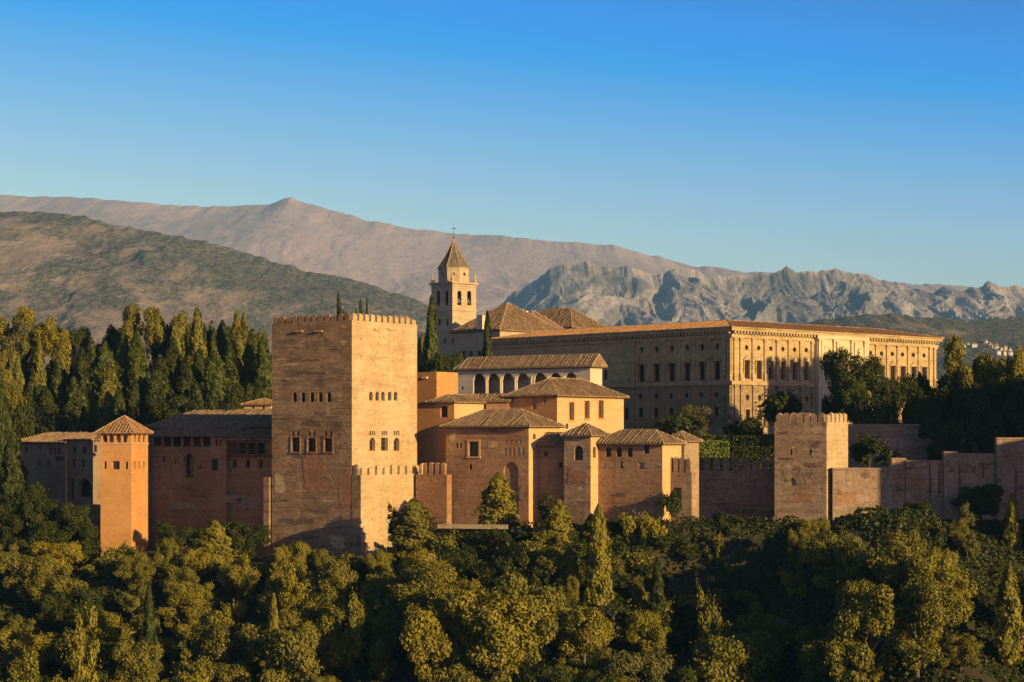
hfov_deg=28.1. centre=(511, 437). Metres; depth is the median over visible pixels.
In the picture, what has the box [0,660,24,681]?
broadleaf tree
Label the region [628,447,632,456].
window
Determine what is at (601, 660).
broadleaf tree
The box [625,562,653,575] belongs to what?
shrub
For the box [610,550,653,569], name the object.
shrub
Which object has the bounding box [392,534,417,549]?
shrub
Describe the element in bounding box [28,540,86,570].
broadleaf tree
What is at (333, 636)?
broadleaf tree
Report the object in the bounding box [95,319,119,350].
broadleaf tree
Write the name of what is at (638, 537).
shrub
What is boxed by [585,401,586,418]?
window
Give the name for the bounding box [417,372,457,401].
ochre block
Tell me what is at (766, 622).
broadleaf tree
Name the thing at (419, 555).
broadleaf tree
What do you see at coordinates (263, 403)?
house
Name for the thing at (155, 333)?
pine tree
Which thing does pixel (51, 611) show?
broadleaf tree
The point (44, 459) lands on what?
grey house
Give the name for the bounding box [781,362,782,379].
window
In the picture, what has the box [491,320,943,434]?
renaissance palace
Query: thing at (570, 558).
cypress tree
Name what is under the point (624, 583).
shrub
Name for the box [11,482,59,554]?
broadleaf tree
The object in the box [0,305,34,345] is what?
pine tree
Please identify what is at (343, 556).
shrub
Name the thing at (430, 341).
cypress tree
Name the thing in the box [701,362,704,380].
window
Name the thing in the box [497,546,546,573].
shrub
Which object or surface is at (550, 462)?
lean to
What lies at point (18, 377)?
cypress tree
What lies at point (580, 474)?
prayer tower
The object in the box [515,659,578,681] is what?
broadleaf tree
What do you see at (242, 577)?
broadleaf tree
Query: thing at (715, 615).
cypress tree
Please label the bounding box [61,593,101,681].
cypress tree
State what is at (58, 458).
window
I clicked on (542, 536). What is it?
shrub
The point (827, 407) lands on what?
broadleaf tree
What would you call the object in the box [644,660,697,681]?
broadleaf tree
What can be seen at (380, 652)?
broadleaf tree
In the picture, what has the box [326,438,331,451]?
window
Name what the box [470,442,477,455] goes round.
window
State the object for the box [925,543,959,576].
broadleaf tree
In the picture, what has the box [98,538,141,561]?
shrub
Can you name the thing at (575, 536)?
shrub
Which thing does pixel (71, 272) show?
green mountain
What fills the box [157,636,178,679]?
broadleaf tree
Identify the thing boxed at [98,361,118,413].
cypress tree
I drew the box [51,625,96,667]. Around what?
broadleaf tree
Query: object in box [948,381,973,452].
evergreen tree
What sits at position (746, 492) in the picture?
curtain wall
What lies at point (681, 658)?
shrub
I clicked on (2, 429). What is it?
evergreen tree
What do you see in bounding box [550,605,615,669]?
broadleaf tree
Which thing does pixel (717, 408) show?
window
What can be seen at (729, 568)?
shrub
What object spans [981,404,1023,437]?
broadleaf tree
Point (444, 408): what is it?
window
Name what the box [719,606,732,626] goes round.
shrub
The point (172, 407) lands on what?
broadleaf tree
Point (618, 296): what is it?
rocky mountains
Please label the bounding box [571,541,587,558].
shrub
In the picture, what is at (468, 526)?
garden wall
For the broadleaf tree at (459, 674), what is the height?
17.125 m
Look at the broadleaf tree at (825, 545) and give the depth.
303.19 m
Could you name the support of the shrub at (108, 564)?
on the ground
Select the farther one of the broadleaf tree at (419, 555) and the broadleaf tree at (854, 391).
the broadleaf tree at (854, 391)
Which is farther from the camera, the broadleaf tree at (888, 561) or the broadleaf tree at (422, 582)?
the broadleaf tree at (422, 582)
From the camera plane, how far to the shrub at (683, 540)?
330.88 m
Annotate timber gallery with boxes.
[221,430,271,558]
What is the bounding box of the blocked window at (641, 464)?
[639,462,645,468]
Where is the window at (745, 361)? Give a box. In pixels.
[745,361,746,378]
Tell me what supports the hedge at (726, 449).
on the ground
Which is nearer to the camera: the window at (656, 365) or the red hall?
the red hall
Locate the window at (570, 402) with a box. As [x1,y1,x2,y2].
[570,402,571,419]
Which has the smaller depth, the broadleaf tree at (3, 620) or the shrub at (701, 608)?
the shrub at (701, 608)
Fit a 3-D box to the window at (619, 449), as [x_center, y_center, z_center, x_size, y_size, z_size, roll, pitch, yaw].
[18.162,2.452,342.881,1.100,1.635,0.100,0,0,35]
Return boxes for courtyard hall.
[145,403,271,430]
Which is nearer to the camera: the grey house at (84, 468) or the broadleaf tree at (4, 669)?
the broadleaf tree at (4, 669)
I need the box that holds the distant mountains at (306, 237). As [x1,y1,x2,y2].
[0,195,969,317]
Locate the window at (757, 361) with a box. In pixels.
[757,361,758,378]
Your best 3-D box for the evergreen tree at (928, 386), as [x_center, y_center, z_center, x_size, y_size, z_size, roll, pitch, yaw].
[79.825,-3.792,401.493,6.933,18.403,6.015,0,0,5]
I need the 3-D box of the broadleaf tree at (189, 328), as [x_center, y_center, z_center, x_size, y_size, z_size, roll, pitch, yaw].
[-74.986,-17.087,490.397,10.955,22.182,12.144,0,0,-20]
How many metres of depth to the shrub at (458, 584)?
322.36 m
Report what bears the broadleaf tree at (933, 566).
on the ground
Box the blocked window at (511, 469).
[505,462,518,513]
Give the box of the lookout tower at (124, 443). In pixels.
[95,415,153,558]
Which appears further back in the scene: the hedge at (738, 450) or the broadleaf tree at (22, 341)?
the broadleaf tree at (22, 341)
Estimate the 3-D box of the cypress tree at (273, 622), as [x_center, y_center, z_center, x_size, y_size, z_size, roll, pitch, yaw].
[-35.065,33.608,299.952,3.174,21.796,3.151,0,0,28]
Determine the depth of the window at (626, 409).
453.79 m
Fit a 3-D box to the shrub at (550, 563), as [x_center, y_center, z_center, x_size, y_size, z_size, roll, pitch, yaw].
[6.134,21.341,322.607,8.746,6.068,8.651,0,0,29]
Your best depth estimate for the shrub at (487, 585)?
323.02 m
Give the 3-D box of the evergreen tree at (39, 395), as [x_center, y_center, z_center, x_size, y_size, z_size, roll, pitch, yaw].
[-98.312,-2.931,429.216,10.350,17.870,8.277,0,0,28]
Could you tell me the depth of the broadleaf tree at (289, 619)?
310.61 m
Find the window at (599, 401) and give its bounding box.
[599,401,600,417]
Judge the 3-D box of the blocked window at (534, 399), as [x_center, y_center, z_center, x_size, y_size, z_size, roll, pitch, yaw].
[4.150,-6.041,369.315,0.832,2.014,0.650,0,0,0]
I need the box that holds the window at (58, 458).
[56,456,64,461]
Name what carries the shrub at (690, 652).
on the ground
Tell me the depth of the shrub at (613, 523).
334.41 m
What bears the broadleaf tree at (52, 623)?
on the ground
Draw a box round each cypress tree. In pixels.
[0,392,29,551]
[0,434,28,552]
[11,356,24,398]
[30,337,46,387]
[56,335,69,374]
[72,347,90,387]
[86,344,126,408]
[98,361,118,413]
[116,331,128,401]
[123,329,148,404]
[138,581,160,680]
[151,354,175,400]
[164,338,182,395]
[176,356,197,396]
[191,348,205,386]
[195,520,239,571]
[199,350,233,401]
[216,319,230,357]
[221,343,240,386]
[233,326,244,377]
[239,328,257,389]
[251,335,271,399]
[252,381,264,400]
[264,593,280,680]
[365,297,367,314]
[386,498,436,549]
[422,294,439,371]
[474,472,521,529]
[481,310,492,356]
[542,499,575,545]
[554,546,582,583]
[580,503,615,606]
[584,513,592,534]
[647,557,667,622]
[695,570,728,646]
[991,563,1023,665]
[1003,492,1021,548]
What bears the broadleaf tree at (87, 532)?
on the ground
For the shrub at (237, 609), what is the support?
on the ground
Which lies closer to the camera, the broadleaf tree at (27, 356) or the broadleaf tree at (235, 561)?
the broadleaf tree at (235, 561)
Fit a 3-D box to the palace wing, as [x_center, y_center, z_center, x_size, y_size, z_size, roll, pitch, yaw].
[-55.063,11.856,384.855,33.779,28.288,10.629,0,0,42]
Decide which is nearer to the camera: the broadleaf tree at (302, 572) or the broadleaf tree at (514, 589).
the broadleaf tree at (514, 589)
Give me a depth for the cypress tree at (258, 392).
419.48 m
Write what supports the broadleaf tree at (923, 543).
on the ground
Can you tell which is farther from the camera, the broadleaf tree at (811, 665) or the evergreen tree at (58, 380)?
the evergreen tree at (58, 380)
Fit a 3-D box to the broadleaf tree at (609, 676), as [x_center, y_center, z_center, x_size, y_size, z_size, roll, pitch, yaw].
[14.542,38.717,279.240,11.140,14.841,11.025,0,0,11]
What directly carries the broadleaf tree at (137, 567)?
on the ground
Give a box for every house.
[20,431,88,502]
[62,432,100,503]
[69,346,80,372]
[240,398,271,408]
[417,394,487,473]
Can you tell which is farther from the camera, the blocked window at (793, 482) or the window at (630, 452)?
the window at (630, 452)
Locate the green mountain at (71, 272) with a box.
[0,211,428,378]
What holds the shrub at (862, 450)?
on the ground
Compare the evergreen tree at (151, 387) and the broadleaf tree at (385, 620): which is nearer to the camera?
the broadleaf tree at (385, 620)
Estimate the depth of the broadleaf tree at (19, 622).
327.80 m
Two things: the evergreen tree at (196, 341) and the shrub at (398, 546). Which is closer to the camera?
the shrub at (398, 546)
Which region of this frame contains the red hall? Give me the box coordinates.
[439,408,565,527]
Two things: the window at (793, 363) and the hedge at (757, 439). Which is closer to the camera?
the hedge at (757, 439)
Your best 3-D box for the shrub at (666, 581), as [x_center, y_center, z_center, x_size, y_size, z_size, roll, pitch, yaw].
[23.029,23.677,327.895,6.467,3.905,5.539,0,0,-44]
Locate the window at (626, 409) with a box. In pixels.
[625,408,627,419]
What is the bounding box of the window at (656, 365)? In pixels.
[655,364,658,381]
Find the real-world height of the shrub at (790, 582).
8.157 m
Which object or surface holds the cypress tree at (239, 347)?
on the ground
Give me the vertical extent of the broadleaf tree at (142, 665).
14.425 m
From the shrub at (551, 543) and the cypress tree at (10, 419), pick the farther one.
the cypress tree at (10, 419)
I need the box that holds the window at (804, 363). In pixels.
[804,363,805,379]
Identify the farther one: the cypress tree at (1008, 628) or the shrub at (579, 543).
the shrub at (579, 543)
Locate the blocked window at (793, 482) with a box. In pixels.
[787,478,795,485]
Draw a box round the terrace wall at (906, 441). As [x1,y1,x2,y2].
[848,424,963,467]
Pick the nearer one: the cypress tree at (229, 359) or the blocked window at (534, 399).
the blocked window at (534, 399)
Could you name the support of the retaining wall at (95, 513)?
on the ground
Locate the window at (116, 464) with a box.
[113,461,119,468]
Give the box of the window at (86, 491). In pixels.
[81,479,91,496]
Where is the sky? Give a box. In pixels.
[0,0,1023,287]
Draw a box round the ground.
[0,434,1023,681]
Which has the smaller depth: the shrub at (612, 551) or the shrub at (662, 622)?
the shrub at (662, 622)
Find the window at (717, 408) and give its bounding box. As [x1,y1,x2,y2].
[716,407,718,416]
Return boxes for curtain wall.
[416,462,451,530]
[670,457,695,522]
[699,457,774,518]
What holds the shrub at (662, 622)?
on the ground
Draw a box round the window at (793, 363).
[793,363,794,379]
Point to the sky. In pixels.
(880, 139)
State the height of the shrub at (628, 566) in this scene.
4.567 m
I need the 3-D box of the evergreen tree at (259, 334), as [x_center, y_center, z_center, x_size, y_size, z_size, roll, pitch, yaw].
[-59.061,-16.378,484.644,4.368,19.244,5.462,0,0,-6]
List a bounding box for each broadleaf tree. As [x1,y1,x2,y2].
[0,319,39,369]
[0,326,31,367]
[0,366,26,431]
[0,501,28,550]
[0,541,25,575]
[0,550,59,610]
[0,609,10,628]
[0,623,61,674]
[0,627,17,667]
[0,648,40,681]
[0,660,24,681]
[4,612,42,641]
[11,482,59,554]
[15,399,39,438]
[24,520,80,544]
[27,558,88,604]
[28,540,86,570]
[34,397,81,434]
[36,582,103,638]
[37,667,52,681]
[48,596,71,624]
[50,324,90,377]
[50,671,83,681]
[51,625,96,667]
[57,501,95,544]
[64,391,117,432]
[72,609,136,656]
[72,636,134,681]
[77,524,100,549]
[80,602,106,612]
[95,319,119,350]
[107,677,128,681]
[108,636,166,681]
[113,551,155,593]
[117,581,161,617]
[120,611,161,648]
[140,390,191,428]
[145,312,163,375]
[153,519,204,557]
[153,537,180,566]
[155,592,205,643]
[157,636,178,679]
[162,566,199,597]
[166,661,212,681]
[169,646,211,681]
[174,580,220,610]
[180,548,211,581]
[183,603,257,672]
[184,324,208,350]
[185,382,246,412]
[187,657,254,681]
[216,550,260,599]
[221,519,272,562]
[223,326,231,350]
[227,558,240,589]
[246,621,323,681]
[254,591,280,627]
[259,649,265,669]
[260,558,314,622]
[272,537,311,574]
[279,597,344,661]
[285,657,316,681]
[286,552,359,622]
[293,613,353,676]
[297,565,305,582]
[306,672,340,681]
[307,548,335,575]
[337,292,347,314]
[337,588,382,638]
[349,567,401,612]
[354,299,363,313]
[360,588,402,650]
[363,548,392,574]
[364,569,393,593]
[365,635,397,681]
[387,562,458,630]
[397,542,458,587]
[397,573,407,582]
[399,582,476,681]
[417,351,434,371]
[426,658,512,681]
[431,346,462,372]
[441,578,560,675]
[455,575,480,594]
[477,567,571,670]
[494,577,526,595]
[497,671,519,681]
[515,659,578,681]
[530,584,569,607]
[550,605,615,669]
[552,573,579,603]
[554,654,586,678]
[562,668,602,681]
[588,665,620,681]
[589,643,624,675]
[607,645,675,681]
[612,674,637,681]
[622,652,644,681]
[625,610,671,656]
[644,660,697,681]
[666,404,719,440]
[689,628,786,681]
[722,610,793,678]
[786,528,810,573]
[794,635,851,681]
[795,618,837,652]
[797,518,829,539]
[799,529,873,608]
[818,342,885,423]
[820,384,848,423]
[820,583,907,681]
[831,528,874,568]
[835,578,880,635]
[840,379,869,422]
[850,386,899,423]
[853,522,924,590]
[871,373,917,423]
[871,641,892,668]
[876,577,909,632]
[884,576,965,681]
[897,384,942,423]
[902,501,933,514]
[903,534,928,555]
[903,550,981,621]
[915,371,959,421]
[917,418,962,459]
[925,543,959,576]
[936,633,983,672]
[939,517,970,548]
[942,329,1006,419]
[950,420,1006,452]
[950,483,1004,516]
[956,530,981,562]
[963,375,1004,414]
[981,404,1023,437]
[988,374,1023,421]
[1008,341,1023,395]
[1016,575,1023,622]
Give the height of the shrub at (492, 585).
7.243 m
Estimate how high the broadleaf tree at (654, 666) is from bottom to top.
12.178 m
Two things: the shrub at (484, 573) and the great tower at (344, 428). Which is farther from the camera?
the great tower at (344, 428)
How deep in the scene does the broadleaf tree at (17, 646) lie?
316.74 m
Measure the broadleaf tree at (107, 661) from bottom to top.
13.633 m
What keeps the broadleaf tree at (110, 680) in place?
on the ground
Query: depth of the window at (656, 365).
447.25 m
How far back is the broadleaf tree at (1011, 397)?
381.07 m
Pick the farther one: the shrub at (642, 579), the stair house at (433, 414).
the stair house at (433, 414)
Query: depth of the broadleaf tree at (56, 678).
294.93 m
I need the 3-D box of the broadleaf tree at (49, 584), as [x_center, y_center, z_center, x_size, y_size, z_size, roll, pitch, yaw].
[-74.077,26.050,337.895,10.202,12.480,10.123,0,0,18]
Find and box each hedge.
[699,440,729,470]
[702,434,774,469]
[729,445,774,470]
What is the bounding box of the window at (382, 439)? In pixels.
[381,438,384,450]
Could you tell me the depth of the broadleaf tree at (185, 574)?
335.18 m
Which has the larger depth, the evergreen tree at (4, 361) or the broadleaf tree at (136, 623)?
the evergreen tree at (4, 361)
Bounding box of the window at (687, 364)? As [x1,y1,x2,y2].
[686,363,689,380]
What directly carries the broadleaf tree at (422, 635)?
on the ground
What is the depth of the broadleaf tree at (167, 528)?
359.14 m
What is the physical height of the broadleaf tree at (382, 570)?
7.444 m
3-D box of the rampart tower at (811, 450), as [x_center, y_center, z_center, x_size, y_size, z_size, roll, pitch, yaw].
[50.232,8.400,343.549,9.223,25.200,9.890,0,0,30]
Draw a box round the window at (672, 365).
[670,363,674,380]
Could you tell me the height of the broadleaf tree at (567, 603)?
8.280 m
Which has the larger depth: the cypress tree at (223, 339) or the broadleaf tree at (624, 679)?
the cypress tree at (223, 339)
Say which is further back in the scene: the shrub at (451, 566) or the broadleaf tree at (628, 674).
the shrub at (451, 566)
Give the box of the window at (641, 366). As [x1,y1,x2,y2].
[640,364,643,381]
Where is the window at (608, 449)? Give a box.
[607,447,610,456]
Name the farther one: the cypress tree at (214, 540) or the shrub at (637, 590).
the cypress tree at (214, 540)
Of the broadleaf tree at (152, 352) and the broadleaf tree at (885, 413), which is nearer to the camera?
the broadleaf tree at (885, 413)
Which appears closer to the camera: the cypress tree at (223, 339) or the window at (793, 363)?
the window at (793, 363)
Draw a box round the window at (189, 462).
[186,454,193,476]
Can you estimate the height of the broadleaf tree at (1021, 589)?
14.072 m
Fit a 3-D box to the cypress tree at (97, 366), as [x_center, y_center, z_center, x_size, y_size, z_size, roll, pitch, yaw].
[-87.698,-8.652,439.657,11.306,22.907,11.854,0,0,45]
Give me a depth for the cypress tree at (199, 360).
448.92 m
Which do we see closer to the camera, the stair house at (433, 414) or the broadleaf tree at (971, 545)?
the broadleaf tree at (971, 545)
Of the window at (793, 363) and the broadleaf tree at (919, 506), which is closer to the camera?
the broadleaf tree at (919, 506)
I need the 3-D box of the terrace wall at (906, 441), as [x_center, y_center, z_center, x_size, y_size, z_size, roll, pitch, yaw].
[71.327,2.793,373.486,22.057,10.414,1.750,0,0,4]
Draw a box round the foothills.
[805,313,1023,389]
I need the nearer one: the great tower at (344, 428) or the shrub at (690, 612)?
the shrub at (690, 612)
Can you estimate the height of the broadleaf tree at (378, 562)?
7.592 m
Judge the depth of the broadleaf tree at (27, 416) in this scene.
408.28 m
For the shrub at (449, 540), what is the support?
on the ground
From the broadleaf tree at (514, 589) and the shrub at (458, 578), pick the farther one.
the shrub at (458, 578)
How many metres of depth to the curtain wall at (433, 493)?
357.79 m
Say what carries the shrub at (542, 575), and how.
on the ground
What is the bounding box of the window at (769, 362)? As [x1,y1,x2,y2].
[769,362,770,378]
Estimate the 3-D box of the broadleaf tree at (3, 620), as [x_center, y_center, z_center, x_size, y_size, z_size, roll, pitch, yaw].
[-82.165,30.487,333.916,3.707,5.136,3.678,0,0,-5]
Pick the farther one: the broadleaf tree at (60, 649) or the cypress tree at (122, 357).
the cypress tree at (122, 357)
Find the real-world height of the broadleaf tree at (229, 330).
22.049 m
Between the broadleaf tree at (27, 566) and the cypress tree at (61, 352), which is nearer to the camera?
the broadleaf tree at (27, 566)
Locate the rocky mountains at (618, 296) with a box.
[497,261,1023,325]
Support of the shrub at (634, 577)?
on the ground
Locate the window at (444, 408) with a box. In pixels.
[442,406,447,416]
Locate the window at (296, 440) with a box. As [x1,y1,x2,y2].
[294,438,298,451]
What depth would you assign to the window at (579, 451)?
345.14 m
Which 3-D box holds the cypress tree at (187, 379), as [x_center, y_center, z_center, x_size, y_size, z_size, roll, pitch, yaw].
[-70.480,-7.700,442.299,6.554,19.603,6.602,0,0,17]
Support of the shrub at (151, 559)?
on the ground
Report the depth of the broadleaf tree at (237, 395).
417.14 m
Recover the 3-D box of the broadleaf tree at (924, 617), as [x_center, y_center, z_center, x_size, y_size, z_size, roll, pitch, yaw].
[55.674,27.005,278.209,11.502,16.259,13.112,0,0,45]
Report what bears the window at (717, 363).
in the renaissance palace
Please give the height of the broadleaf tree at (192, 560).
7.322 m
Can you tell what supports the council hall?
on the ground
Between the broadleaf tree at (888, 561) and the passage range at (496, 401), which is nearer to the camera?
the broadleaf tree at (888, 561)
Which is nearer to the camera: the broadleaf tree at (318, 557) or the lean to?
the broadleaf tree at (318, 557)
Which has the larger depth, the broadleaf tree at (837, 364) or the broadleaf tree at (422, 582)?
the broadleaf tree at (837, 364)
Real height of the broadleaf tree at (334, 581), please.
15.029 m
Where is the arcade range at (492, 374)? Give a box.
[453,353,607,393]
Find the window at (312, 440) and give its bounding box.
[310,438,314,451]
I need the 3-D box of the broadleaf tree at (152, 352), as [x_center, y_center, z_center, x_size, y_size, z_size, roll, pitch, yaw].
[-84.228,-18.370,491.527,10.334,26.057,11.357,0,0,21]
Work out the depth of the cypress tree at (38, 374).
444.20 m
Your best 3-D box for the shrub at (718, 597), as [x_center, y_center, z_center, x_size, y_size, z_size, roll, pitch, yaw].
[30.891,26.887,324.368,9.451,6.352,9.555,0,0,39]
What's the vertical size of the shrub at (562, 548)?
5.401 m
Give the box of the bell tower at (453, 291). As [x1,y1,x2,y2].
[429,228,478,332]
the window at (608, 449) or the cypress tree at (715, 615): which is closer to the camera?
the cypress tree at (715, 615)
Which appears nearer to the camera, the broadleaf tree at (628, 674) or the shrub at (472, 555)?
the broadleaf tree at (628, 674)
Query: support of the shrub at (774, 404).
on the ground
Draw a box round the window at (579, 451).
[576,446,582,459]
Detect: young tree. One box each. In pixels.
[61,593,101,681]
[338,587,365,681]
[386,497,398,549]
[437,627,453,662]
[535,492,555,522]
[957,502,976,528]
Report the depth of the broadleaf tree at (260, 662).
311.44 m
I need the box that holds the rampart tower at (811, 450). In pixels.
[775,412,847,521]
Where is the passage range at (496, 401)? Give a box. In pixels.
[463,393,512,408]
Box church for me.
[437,302,606,360]
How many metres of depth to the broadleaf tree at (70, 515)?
358.10 m
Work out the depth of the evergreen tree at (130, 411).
421.46 m
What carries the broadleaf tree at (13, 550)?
on the ground
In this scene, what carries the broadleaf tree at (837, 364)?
on the ground
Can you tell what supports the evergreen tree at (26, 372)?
on the ground
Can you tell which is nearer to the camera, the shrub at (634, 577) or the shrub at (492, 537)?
the shrub at (634, 577)
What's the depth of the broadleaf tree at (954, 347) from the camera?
391.92 m
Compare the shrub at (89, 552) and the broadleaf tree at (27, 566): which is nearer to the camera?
the broadleaf tree at (27, 566)
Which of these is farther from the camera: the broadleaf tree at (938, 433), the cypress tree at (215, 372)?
the cypress tree at (215, 372)
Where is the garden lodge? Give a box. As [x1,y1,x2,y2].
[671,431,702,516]
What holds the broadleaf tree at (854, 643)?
on the ground
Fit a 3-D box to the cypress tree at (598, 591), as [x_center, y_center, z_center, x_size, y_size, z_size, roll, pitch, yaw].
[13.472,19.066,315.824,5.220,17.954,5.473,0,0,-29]
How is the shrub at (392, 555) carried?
on the ground
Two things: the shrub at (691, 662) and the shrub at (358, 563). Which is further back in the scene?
the shrub at (358, 563)
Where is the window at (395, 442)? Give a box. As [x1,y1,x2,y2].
[394,439,396,450]
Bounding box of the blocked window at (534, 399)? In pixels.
[533,398,536,408]
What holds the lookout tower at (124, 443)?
on the ground
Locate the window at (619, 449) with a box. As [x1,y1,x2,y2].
[618,447,621,456]
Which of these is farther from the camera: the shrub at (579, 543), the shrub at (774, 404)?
the shrub at (774, 404)
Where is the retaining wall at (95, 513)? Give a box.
[46,503,100,552]
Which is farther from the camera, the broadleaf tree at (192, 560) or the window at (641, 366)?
the window at (641, 366)
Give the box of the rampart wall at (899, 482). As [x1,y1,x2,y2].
[831,438,1023,521]
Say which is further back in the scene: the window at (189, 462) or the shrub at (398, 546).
the window at (189, 462)
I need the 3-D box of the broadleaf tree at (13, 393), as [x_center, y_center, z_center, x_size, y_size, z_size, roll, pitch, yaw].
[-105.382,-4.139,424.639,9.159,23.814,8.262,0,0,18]
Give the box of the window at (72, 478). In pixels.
[72,478,73,499]
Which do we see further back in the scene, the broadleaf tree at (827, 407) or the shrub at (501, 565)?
the broadleaf tree at (827, 407)
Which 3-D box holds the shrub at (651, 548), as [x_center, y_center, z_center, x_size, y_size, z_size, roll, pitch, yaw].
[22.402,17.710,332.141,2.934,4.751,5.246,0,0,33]
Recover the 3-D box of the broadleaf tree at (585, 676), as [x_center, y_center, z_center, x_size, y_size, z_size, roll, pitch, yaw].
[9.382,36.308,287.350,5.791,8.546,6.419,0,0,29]
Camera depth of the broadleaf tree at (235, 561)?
336.82 m
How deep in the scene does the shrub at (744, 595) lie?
320.80 m
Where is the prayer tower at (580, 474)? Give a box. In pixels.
[560,422,609,525]
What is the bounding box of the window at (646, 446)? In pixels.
[645,445,648,453]
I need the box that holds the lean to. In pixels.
[536,432,563,526]
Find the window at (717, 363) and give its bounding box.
[716,362,719,379]
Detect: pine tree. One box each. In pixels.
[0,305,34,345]
[20,308,56,362]
[34,319,71,368]
[119,303,169,364]
[169,309,191,326]
[970,354,1013,393]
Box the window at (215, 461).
[213,459,217,469]
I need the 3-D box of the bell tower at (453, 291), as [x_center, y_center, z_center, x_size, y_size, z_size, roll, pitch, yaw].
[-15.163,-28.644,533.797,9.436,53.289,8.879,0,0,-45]
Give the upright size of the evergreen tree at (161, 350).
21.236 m
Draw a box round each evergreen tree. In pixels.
[0,347,17,375]
[0,372,5,465]
[20,346,35,389]
[24,381,57,421]
[45,356,70,415]
[62,376,97,425]
[81,337,106,363]
[110,386,140,423]
[112,328,121,359]
[127,370,164,423]
[157,321,171,357]
[167,306,207,367]
[182,382,220,408]
[203,320,219,358]
[220,383,253,408]
[230,309,248,347]
[257,328,270,375]
[417,332,425,370]
[903,371,930,422]
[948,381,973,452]
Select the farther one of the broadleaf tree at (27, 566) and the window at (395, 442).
the window at (395, 442)
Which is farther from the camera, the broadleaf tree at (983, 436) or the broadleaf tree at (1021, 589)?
the broadleaf tree at (983, 436)
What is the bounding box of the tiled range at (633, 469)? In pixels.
[596,429,686,522]
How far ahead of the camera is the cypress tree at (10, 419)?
384.22 m
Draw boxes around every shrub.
[5,534,41,557]
[59,537,104,564]
[78,554,118,578]
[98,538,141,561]
[144,554,158,567]
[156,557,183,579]
[219,597,248,627]
[249,554,275,578]
[269,547,317,569]
[330,552,362,563]
[349,557,370,572]
[383,547,412,561]
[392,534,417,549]
[424,527,459,554]
[434,555,463,576]
[435,543,475,565]
[445,576,467,588]
[451,556,488,578]
[451,572,470,580]
[459,540,483,552]
[466,549,484,559]
[467,564,506,582]
[475,526,520,548]
[483,578,499,587]
[487,573,510,591]
[488,555,512,580]
[494,538,548,557]
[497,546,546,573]
[517,523,540,539]
[519,557,555,586]
[529,529,554,545]
[529,541,573,558]
[531,555,579,573]
[545,539,578,575]
[549,530,562,544]
[562,530,578,540]
[564,539,585,557]
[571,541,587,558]
[580,529,589,537]
[583,537,617,556]
[587,519,610,534]
[607,514,621,529]
[609,536,651,559]
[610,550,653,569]
[611,555,633,570]
[611,573,631,591]
[612,561,627,575]
[614,508,652,545]
[614,569,628,580]
[619,604,645,621]
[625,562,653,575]
[628,570,645,581]
[628,581,649,601]
[628,595,675,623]
[635,512,667,548]
[635,529,650,541]
[635,533,677,554]
[637,560,651,585]
[638,412,700,435]
[640,533,655,552]
[644,575,669,585]
[654,531,693,547]
[656,615,670,626]
[657,483,682,527]
[657,625,684,645]
[666,597,679,610]
[673,588,733,610]
[673,650,686,667]
[674,543,702,560]
[679,599,716,620]
[683,645,694,654]
[684,607,721,627]
[686,599,712,618]
[687,655,694,667]
[694,620,710,635]
[696,609,737,628]
[701,533,727,566]
[701,534,713,542]
[711,507,747,527]
[711,587,730,608]
[719,522,736,536]
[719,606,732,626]
[722,409,766,452]
[724,564,746,573]
[730,589,760,604]
[748,599,763,615]
[755,386,803,425]
[776,565,810,597]
[848,431,900,467]
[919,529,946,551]
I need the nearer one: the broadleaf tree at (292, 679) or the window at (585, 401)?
the broadleaf tree at (292, 679)
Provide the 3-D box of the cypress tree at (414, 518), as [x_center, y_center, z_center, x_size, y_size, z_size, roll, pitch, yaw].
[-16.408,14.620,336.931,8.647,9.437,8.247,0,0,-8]
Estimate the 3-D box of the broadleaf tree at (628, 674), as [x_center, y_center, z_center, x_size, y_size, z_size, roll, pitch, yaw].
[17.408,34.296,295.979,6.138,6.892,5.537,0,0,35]
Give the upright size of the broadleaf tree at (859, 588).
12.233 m
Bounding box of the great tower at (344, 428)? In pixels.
[264,313,423,560]
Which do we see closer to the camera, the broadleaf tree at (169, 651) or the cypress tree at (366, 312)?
the broadleaf tree at (169, 651)
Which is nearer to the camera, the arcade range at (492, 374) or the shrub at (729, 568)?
the shrub at (729, 568)
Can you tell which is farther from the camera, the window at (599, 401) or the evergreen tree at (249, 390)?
the evergreen tree at (249, 390)
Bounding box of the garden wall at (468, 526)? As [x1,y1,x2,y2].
[437,524,507,528]
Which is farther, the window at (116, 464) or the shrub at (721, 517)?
the window at (116, 464)
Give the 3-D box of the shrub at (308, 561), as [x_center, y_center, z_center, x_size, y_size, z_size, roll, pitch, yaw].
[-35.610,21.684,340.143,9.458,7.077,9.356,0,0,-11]
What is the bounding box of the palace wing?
[148,425,262,549]
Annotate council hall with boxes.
[502,377,629,433]
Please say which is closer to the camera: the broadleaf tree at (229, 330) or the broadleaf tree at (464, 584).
the broadleaf tree at (464, 584)

